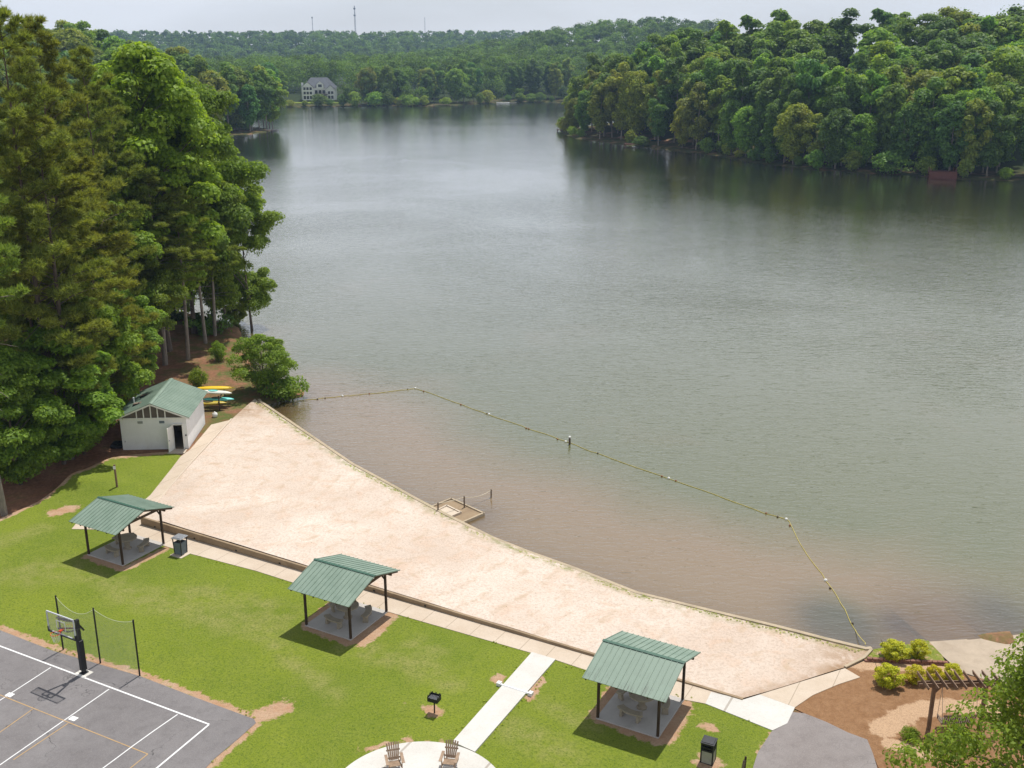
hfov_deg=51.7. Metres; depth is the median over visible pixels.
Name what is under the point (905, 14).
woodland tree
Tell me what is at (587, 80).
woodland tree
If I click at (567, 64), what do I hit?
woodland tree
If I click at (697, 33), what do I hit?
woodland tree
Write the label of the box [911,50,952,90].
woodland tree
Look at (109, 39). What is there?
woodland tree
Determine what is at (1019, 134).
woodland tree
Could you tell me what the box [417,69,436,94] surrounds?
woodland tree
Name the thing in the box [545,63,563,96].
woodland tree
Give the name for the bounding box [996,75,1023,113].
woodland tree
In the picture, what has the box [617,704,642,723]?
stone bench
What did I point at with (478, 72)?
woodland tree
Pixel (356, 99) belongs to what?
waterside shrub
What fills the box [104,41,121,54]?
woodland tree
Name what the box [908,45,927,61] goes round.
woodland tree
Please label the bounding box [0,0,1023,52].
sky
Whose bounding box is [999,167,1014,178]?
waterside shrub
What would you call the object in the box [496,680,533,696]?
drain pipe
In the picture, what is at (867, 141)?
woodland tree
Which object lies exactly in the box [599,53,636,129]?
woodland tree
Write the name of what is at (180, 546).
litter bin
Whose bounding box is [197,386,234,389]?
kayak
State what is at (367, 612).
stone bench
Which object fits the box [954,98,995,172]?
woodland tree
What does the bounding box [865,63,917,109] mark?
woodland tree
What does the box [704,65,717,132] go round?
woodland tree
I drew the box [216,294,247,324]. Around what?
broadleaf tree
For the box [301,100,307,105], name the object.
waterside shrub
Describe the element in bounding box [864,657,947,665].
block edging
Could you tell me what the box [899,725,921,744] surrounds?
shrub
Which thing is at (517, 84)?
woodland tree
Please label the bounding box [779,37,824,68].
woodland tree
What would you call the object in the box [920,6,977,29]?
woodland tree
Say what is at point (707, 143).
waterside shrub
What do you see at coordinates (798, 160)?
waterside shrub
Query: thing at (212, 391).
kayak
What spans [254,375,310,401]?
shrub
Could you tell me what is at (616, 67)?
woodland tree
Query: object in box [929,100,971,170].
woodland tree
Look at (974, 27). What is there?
woodland tree
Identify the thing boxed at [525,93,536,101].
waterside shrub
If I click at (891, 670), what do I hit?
golden shrub
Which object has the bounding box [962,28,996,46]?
woodland tree
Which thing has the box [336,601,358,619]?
picnic table
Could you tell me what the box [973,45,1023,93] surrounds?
woodland tree
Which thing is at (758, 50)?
woodland tree
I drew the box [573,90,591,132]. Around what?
woodland tree
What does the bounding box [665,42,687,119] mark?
woodland tree
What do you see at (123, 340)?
broadleaf tree
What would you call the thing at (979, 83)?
woodland tree
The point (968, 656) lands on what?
boat ramp
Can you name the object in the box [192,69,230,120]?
woodland tree
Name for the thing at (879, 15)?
woodland tree
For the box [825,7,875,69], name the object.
woodland tree
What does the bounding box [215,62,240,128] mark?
woodland tree
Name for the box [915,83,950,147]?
woodland tree
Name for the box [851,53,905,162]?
woodland tree
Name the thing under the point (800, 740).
driveway
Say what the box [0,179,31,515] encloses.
pine tree
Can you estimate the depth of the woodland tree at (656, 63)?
363.24 m
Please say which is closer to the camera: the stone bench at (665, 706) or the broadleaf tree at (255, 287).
the stone bench at (665, 706)
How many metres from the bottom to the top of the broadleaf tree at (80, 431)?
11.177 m
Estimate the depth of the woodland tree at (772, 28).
367.65 m
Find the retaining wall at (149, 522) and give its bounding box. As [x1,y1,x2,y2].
[141,517,742,699]
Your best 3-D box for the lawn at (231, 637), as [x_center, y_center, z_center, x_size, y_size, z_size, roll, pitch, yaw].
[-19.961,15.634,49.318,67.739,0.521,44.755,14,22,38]
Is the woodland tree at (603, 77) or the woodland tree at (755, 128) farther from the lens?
the woodland tree at (603, 77)
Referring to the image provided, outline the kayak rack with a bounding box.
[203,390,225,410]
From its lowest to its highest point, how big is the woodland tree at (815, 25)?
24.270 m
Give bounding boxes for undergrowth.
[0,117,1015,345]
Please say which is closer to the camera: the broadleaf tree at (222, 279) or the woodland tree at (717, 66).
the broadleaf tree at (222, 279)
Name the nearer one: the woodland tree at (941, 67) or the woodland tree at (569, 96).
the woodland tree at (941, 67)
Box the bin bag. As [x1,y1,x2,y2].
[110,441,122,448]
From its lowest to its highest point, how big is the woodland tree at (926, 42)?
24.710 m
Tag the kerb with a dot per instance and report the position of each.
(199, 453)
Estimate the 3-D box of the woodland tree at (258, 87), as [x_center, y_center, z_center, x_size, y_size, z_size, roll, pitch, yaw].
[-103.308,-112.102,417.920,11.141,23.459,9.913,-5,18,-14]
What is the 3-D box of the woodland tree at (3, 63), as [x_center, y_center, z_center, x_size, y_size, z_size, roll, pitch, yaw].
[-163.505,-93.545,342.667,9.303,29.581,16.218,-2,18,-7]
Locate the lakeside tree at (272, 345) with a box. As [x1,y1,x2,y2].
[224,334,298,390]
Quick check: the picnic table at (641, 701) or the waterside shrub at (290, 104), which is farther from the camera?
the waterside shrub at (290, 104)
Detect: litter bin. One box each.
[171,533,187,555]
[700,735,717,765]
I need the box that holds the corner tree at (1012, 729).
[882,629,1023,767]
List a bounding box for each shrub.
[187,366,208,386]
[208,340,227,360]
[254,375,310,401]
[286,100,294,106]
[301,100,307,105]
[309,94,329,106]
[325,99,334,105]
[337,94,347,105]
[347,91,361,106]
[364,91,389,106]
[380,91,395,106]
[393,97,401,105]
[396,94,419,105]
[419,95,428,104]
[439,97,452,104]
[476,93,485,102]
[482,90,495,102]
[504,95,511,100]
[515,93,525,101]
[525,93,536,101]
[535,92,545,101]
[555,118,578,132]
[556,117,565,128]
[566,126,579,135]
[576,129,586,136]
[624,129,636,142]
[631,135,649,145]
[696,137,717,152]
[721,143,735,154]
[734,149,744,157]
[746,147,763,160]
[761,148,777,162]
[792,155,804,165]
[804,149,829,169]
[840,148,862,170]
[870,150,912,174]
[872,662,906,689]
[879,638,912,661]
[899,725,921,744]
[905,664,926,684]
[910,639,930,659]
[914,155,937,175]
[926,664,945,680]
[939,662,963,679]
[956,158,974,177]
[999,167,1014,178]
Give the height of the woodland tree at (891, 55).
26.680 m
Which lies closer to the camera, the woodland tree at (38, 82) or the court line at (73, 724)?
the court line at (73, 724)
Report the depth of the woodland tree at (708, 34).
401.57 m
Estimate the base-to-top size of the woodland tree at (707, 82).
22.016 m
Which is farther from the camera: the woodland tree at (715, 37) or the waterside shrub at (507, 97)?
the waterside shrub at (507, 97)
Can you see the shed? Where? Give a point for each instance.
(168, 414)
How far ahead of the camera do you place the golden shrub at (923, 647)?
54.44 m
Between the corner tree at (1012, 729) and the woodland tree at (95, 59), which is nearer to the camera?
the corner tree at (1012, 729)
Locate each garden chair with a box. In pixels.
[384,741,404,767]
[439,739,459,767]
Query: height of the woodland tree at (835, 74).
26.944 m
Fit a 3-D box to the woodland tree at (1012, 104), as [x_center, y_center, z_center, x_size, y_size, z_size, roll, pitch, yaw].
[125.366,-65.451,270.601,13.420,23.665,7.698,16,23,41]
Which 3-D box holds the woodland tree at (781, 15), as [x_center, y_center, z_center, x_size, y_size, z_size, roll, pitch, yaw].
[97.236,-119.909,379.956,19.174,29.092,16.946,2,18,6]
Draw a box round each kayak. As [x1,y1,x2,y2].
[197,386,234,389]
[203,397,232,400]
[203,400,225,404]
[205,389,230,393]
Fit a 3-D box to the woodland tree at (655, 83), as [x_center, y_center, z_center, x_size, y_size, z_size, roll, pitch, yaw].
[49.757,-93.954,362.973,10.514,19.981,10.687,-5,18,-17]
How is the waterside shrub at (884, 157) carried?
on the ground at (56, 475)
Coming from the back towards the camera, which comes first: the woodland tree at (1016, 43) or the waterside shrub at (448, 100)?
the waterside shrub at (448, 100)
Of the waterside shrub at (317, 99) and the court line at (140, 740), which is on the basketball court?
the court line at (140, 740)
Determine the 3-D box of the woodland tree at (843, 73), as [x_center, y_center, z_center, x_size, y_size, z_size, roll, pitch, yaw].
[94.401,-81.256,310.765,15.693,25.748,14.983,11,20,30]
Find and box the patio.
[346,741,494,767]
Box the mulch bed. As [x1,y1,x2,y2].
[795,661,1023,767]
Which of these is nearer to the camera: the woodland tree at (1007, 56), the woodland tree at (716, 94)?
the woodland tree at (1007, 56)
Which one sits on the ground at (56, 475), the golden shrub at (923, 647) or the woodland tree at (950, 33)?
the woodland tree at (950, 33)
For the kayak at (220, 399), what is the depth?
93.28 m
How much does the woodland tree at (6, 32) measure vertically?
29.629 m
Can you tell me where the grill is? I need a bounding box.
[427,691,440,712]
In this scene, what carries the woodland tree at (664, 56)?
on the ground at (56, 475)
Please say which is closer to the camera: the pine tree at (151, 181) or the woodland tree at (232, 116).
the pine tree at (151, 181)
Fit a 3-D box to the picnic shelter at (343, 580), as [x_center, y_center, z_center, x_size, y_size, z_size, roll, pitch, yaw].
[-9.140,11.557,58.038,4.120,3.365,4.720,9,20,27]
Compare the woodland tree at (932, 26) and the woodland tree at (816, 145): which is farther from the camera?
the woodland tree at (932, 26)
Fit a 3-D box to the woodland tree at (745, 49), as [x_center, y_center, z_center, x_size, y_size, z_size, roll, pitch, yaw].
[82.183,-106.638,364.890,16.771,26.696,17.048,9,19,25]
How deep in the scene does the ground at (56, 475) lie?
108.12 m
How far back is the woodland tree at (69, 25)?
410.62 m
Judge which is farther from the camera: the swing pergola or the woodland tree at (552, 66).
the woodland tree at (552, 66)
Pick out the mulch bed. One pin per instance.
(865, 706)
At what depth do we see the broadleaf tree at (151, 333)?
93.53 m
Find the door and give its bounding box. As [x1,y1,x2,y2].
[166,425,173,452]
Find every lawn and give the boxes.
[0,452,771,767]
[287,102,338,103]
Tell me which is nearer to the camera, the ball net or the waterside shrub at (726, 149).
the ball net
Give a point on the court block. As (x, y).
(73, 718)
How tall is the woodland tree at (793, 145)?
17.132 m
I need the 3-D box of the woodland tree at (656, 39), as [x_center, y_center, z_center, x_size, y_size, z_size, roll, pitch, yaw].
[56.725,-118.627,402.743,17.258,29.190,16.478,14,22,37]
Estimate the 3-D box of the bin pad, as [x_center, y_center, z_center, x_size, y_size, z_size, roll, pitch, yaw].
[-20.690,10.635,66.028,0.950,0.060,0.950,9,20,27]
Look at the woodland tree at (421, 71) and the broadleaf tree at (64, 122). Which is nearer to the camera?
the broadleaf tree at (64, 122)
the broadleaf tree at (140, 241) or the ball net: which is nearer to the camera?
the ball net
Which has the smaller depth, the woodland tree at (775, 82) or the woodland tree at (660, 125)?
the woodland tree at (775, 82)
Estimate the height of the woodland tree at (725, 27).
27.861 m
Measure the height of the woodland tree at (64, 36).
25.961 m
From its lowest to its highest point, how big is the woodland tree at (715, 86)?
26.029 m
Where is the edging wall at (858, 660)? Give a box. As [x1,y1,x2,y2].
[844,649,872,668]
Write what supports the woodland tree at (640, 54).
on the ground at (56, 475)
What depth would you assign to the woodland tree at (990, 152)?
261.97 m
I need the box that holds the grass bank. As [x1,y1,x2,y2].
[866,641,944,660]
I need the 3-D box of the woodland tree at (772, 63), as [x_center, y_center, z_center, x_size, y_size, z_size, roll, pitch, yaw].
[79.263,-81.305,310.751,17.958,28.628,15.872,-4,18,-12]
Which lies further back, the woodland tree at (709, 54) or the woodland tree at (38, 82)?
the woodland tree at (709, 54)
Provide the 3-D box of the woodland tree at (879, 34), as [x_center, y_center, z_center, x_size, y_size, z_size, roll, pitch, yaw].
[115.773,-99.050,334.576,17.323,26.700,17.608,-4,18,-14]
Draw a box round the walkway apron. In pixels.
[705,692,794,730]
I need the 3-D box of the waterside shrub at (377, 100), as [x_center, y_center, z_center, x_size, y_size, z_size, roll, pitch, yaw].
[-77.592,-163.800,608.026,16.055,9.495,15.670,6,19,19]
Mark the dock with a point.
(933, 174)
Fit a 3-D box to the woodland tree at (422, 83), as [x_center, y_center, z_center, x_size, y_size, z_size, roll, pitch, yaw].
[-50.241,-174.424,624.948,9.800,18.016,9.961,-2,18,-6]
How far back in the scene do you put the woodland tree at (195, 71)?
395.07 m
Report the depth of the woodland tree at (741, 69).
316.42 m
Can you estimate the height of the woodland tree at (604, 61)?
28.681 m
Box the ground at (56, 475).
[0,43,1023,767]
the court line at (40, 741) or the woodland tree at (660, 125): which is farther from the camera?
the woodland tree at (660, 125)
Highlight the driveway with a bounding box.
[753,712,876,767]
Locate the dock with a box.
[927,167,956,178]
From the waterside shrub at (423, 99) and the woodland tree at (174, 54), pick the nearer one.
the woodland tree at (174, 54)
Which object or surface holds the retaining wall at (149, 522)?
on the ground at (56, 475)
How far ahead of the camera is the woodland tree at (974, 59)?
291.48 m
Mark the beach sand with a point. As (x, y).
(254, 475)
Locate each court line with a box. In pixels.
[0,645,208,724]
[0,667,50,699]
[0,689,108,764]
[0,695,147,753]
[13,723,67,759]
[103,714,177,767]
[156,725,208,767]
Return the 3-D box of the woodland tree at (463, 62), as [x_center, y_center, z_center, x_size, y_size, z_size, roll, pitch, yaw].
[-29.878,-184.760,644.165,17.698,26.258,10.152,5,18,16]
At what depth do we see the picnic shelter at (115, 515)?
65.46 m
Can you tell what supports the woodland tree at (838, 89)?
on the ground at (56, 475)
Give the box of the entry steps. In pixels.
[432,498,484,522]
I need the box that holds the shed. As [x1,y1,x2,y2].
[116,378,207,453]
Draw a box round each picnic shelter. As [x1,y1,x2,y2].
[69,494,173,565]
[287,554,399,640]
[582,630,700,738]
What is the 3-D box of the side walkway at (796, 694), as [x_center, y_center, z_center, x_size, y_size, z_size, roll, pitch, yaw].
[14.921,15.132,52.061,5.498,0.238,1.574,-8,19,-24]
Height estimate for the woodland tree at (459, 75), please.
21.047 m
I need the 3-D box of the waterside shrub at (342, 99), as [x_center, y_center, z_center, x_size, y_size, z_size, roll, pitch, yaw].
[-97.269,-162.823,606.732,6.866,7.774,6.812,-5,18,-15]
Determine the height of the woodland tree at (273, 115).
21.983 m
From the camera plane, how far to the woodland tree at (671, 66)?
348.08 m
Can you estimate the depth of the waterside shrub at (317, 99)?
605.25 m
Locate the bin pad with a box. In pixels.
[170,551,191,558]
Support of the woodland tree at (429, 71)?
on the ground at (56, 475)
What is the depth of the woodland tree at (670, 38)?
391.62 m
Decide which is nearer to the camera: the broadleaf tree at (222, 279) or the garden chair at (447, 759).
the garden chair at (447, 759)
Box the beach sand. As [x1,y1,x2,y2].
[140,399,867,697]
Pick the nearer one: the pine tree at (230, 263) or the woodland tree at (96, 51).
the pine tree at (230, 263)
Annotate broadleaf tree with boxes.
[0,118,94,339]
[0,219,104,357]
[0,326,124,464]
[0,345,74,484]
[7,86,176,233]
[36,281,154,426]
[52,365,115,454]
[87,41,226,351]
[91,200,168,331]
[106,285,163,397]
[110,73,260,333]
[121,246,188,358]
[185,117,270,319]
[186,291,196,312]
[197,180,248,328]
[200,149,264,305]
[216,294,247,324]
[225,190,284,328]
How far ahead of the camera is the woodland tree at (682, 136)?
339.75 m
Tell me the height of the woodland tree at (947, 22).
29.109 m
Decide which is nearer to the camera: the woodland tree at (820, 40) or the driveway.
the driveway
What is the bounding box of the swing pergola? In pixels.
[917,670,1001,729]
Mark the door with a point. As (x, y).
(169, 430)
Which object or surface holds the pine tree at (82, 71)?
on the ground at (56, 475)
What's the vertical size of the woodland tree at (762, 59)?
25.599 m
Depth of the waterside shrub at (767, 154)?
297.10 m
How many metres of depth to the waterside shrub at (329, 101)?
606.78 m
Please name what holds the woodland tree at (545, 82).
on the ground at (56, 475)
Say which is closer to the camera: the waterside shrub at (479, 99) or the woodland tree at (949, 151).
the woodland tree at (949, 151)
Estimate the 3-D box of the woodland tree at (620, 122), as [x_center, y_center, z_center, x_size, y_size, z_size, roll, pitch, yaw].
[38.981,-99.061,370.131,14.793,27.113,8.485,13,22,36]
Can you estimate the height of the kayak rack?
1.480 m
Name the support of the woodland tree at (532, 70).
on the ground at (56, 475)
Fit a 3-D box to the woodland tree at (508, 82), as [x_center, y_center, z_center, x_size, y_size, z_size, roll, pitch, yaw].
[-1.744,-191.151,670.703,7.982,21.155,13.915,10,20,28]
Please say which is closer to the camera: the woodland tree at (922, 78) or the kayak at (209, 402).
the kayak at (209, 402)
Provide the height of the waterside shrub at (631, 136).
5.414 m
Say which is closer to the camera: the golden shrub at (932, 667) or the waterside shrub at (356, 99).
the golden shrub at (932, 667)
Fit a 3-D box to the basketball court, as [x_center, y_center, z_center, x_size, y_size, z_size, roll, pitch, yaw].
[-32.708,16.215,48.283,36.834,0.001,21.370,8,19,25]
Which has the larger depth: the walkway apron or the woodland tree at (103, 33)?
the woodland tree at (103, 33)
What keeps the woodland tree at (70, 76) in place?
on the ground at (56, 475)
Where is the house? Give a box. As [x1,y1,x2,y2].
[301,77,337,99]
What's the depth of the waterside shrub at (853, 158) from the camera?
277.63 m
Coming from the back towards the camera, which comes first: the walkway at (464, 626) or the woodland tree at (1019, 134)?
the woodland tree at (1019, 134)
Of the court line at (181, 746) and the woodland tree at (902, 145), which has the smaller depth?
the court line at (181, 746)
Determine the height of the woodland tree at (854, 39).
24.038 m
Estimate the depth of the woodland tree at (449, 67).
646.39 m
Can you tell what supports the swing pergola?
on the mulch bed
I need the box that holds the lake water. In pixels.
[179,102,1023,648]
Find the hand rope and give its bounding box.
[442,490,490,502]
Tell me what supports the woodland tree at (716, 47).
on the ground at (56, 475)
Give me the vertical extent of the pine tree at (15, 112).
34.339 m
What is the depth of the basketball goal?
52.55 m
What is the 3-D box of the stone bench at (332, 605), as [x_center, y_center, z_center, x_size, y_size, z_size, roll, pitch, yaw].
[-9.655,12.437,59.346,1.391,0.460,0.498,-10,20,-30]
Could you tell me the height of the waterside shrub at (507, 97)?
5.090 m
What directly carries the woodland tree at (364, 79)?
on the ground at (56, 475)
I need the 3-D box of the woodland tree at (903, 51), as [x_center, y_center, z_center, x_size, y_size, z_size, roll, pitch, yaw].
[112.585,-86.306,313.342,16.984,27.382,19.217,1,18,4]
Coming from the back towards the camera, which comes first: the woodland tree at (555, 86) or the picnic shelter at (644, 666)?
the woodland tree at (555, 86)
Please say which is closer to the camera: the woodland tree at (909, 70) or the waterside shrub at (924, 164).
the waterside shrub at (924, 164)
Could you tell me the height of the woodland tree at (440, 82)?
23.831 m
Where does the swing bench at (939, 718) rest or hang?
hanging from the swing pergola
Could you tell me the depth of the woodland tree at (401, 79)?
620.44 m
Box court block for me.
[69,716,77,720]
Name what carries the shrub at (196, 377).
on the ground at (56, 475)
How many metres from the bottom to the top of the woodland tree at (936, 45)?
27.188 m
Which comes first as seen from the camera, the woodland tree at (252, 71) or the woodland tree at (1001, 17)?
the woodland tree at (1001, 17)
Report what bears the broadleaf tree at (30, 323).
on the ground at (56, 475)
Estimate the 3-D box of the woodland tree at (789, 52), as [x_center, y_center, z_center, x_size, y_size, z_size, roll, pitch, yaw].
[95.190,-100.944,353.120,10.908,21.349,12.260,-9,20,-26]
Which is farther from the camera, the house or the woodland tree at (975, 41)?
the house
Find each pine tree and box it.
[0,0,113,459]
[0,12,138,302]
[0,113,133,459]
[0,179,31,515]
[40,149,160,424]
[48,44,158,307]
[88,88,171,287]
[121,173,207,365]
[141,183,218,359]
[187,196,238,343]
[202,202,247,335]
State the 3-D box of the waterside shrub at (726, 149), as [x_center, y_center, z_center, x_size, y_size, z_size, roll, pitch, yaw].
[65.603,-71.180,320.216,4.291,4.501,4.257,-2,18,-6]
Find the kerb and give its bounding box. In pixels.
[145,419,231,513]
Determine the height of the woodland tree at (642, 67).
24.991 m
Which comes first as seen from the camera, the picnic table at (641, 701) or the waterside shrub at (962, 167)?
the picnic table at (641, 701)
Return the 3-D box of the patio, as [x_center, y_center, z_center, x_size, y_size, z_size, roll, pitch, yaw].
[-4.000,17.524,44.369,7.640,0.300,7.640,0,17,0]
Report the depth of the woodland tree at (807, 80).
295.21 m
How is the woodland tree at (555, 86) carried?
on the ground at (56, 475)
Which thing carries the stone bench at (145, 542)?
on the picnic shelter at (115, 515)
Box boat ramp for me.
[930,634,1023,683]
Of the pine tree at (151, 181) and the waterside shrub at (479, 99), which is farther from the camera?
the waterside shrub at (479, 99)
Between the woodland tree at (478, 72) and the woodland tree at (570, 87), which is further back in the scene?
the woodland tree at (478, 72)
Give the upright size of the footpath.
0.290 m
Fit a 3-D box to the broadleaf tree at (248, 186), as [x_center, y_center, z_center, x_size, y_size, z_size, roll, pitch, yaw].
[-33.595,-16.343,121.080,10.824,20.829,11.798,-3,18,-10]
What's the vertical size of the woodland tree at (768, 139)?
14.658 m
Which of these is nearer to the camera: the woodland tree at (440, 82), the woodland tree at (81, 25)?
the woodland tree at (81, 25)
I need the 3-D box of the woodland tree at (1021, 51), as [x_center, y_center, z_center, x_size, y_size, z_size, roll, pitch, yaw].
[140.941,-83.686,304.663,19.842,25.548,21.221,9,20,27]
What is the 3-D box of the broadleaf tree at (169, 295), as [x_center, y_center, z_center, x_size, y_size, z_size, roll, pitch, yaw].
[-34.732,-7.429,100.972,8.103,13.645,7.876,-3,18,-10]
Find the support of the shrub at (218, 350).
on the ground at (56, 475)
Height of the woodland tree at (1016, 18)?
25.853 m
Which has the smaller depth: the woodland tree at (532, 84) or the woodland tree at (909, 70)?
the woodland tree at (909, 70)
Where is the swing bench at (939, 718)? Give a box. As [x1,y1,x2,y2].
[937,687,977,724]
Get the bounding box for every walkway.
[72,420,719,703]
[760,668,859,706]
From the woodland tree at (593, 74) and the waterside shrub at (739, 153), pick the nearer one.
the waterside shrub at (739, 153)
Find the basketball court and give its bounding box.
[0,630,255,767]
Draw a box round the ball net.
[55,595,140,675]
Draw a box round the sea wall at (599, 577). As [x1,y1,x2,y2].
[258,399,872,649]
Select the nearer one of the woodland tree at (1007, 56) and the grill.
the grill
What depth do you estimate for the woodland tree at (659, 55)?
374.11 m
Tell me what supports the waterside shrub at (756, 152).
on the ground at (56, 475)
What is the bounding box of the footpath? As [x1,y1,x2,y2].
[454,652,555,751]
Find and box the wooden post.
[113,465,117,486]
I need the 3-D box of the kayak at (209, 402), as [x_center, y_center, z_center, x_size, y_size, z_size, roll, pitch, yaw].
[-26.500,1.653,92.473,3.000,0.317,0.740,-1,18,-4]
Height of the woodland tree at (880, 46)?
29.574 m
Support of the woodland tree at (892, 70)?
on the ground at (56, 475)
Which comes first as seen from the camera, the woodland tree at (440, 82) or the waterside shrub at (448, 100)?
the waterside shrub at (448, 100)
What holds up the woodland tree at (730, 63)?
on the ground at (56, 475)
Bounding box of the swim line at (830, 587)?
[298,387,865,644]
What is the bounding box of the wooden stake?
[742,756,746,767]
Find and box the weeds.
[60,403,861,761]
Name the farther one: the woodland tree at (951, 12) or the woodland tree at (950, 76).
the woodland tree at (951, 12)
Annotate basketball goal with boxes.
[46,610,93,677]
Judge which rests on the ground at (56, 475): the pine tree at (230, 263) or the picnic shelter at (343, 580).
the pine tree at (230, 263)
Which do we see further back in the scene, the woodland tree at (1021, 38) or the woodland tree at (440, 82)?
the woodland tree at (440, 82)
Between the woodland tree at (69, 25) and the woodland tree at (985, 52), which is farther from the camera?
the woodland tree at (69, 25)
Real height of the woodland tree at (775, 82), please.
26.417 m
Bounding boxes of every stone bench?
[104,544,119,556]
[137,538,149,551]
[324,614,342,628]
[328,602,335,611]
[361,605,371,622]
[616,689,626,700]
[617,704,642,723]
[661,697,669,714]
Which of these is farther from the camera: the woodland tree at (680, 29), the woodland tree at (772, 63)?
the woodland tree at (680, 29)
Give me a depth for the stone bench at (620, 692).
50.97 m
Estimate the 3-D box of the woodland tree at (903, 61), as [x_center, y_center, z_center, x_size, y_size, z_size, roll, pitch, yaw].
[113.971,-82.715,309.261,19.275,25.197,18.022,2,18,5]
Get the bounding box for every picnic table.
[116,533,136,549]
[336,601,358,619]
[629,692,653,710]
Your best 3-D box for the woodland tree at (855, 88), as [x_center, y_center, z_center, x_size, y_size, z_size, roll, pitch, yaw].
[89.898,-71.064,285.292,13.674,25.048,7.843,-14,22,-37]
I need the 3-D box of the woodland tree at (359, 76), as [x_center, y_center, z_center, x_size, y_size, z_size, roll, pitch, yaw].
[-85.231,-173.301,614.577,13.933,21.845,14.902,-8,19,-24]
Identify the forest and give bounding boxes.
[89,3,1023,102]
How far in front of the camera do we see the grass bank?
55.03 m
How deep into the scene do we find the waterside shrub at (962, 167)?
263.00 m
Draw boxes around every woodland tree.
[0,50,9,72]
[0,60,13,87]
[3,25,21,55]
[21,71,46,99]
[26,41,42,48]
[50,19,75,36]
[51,27,94,60]
[54,50,79,61]
[56,22,95,49]
[63,73,77,128]
[64,37,86,52]
[75,20,102,49]
[78,54,103,68]
[88,46,108,64]
[93,29,110,46]
[98,46,117,63]
[99,35,125,52]
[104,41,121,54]
[164,46,176,55]
[169,50,182,58]
[175,46,188,56]
[175,53,195,70]
[176,58,192,72]
[185,57,219,90]
[186,60,214,87]
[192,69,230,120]
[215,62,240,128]
[219,65,253,129]
[225,75,245,129]
[237,84,260,130]
[241,70,264,129]
[250,64,259,81]
[251,72,275,128]
[253,65,282,126]
[257,69,279,127]
[260,62,279,92]
[265,69,281,126]
[265,75,288,128]
[277,69,287,96]
[354,67,376,103]
[359,65,378,103]
[374,66,385,92]
[378,64,396,104]
[384,60,399,86]
[386,68,409,98]
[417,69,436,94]
[418,68,437,98]
[419,73,434,99]
[421,69,435,103]
[424,62,445,101]
[444,68,469,102]
[445,65,452,100]
[452,59,476,101]
[464,62,483,101]
[503,66,517,95]
[511,65,524,93]
[522,58,540,93]
[525,61,544,88]
[542,63,551,95]
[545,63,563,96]
[547,62,558,87]
[547,67,563,98]
[561,57,575,87]
[561,91,583,128]
[564,97,583,129]
[566,75,581,93]
[568,53,601,127]
[568,78,583,103]
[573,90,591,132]
[579,71,600,125]
[584,72,618,136]
[585,70,599,131]
[587,82,613,138]
[592,56,610,70]
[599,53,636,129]
[600,63,633,132]
[601,69,622,137]
[604,61,638,138]
[615,70,651,134]
[629,41,653,65]
[633,60,651,130]
[635,33,672,52]
[635,48,646,66]
[640,70,671,139]
[641,81,666,137]
[642,47,657,92]
[644,52,663,80]
[644,55,671,91]
[648,90,673,145]
[654,44,671,59]
[655,34,688,56]
[656,56,685,142]
[657,51,666,68]
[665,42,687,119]
[666,65,689,125]
[668,26,692,49]
[669,105,694,147]
[676,78,705,144]
[676,81,718,149]
[678,27,685,37]
[678,29,715,63]
[681,36,712,64]
[686,58,712,89]
[688,56,739,142]
[689,78,712,145]
[695,27,716,58]
[698,52,723,84]
[702,47,728,60]
[704,43,730,61]
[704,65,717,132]
[706,75,735,141]
[708,58,753,130]
[709,31,736,54]
[714,20,749,55]
[716,98,747,154]
[718,58,750,127]
[722,61,762,149]
[725,53,744,60]
[728,35,773,60]
[730,106,762,156]
[732,14,771,54]
[740,67,780,135]
[748,97,770,150]
[749,39,772,66]
[749,52,769,71]
[749,57,798,153]
[752,20,786,53]
[754,67,805,154]
[759,110,780,153]
[765,8,801,50]
[765,76,812,161]
[771,19,809,57]
[771,57,806,106]
[773,102,814,163]
[775,101,798,162]
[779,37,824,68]
[781,49,826,86]
[784,49,801,57]
[788,57,829,156]
[800,113,831,155]
[802,19,829,37]
[802,34,828,62]
[807,71,845,158]
[808,56,843,148]
[812,23,856,52]
[814,62,851,79]
[814,65,846,161]
[816,106,859,168]
[819,33,856,66]
[820,85,860,164]
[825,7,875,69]
[831,73,868,165]
[840,113,879,168]
[844,51,872,114]
[847,27,904,70]
[851,49,881,94]
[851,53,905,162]
[853,40,913,109]
[854,66,875,138]
[860,70,891,165]
[863,8,900,37]
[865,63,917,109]
[869,64,904,135]
[872,83,908,161]
[874,49,900,89]
[885,11,911,37]
[885,12,942,46]
[886,45,916,73]
[887,57,921,89]
[889,109,918,171]
[901,69,942,160]
[901,76,956,158]
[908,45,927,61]
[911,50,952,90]
[912,38,964,70]
[914,22,943,45]
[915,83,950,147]
[917,17,971,46]
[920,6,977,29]
[921,65,977,128]
[922,28,974,53]
[922,30,936,45]
[928,89,973,170]
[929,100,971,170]
[930,53,945,69]
[937,64,992,166]
[944,57,993,68]
[948,86,1003,173]
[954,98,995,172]
[955,52,986,67]
[956,16,986,37]
[956,46,1001,75]
[958,22,998,44]
[961,36,989,50]
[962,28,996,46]
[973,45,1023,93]
[974,99,1018,175]
[980,44,996,56]
[981,15,1017,46]
[981,71,1012,172]
[982,17,1023,42]
[986,48,1023,81]
[993,14,1007,20]
[994,81,1023,172]
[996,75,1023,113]
[997,29,1023,49]
[998,82,1023,166]
[1004,14,1023,30]
[1006,6,1023,28]
[1008,41,1023,47]
[1014,98,1023,156]
[1016,28,1023,42]
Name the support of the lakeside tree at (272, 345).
on the ground at (56, 475)
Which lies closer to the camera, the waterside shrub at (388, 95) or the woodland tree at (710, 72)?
the woodland tree at (710, 72)
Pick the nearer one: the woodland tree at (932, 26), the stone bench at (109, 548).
the stone bench at (109, 548)
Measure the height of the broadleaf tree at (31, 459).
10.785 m

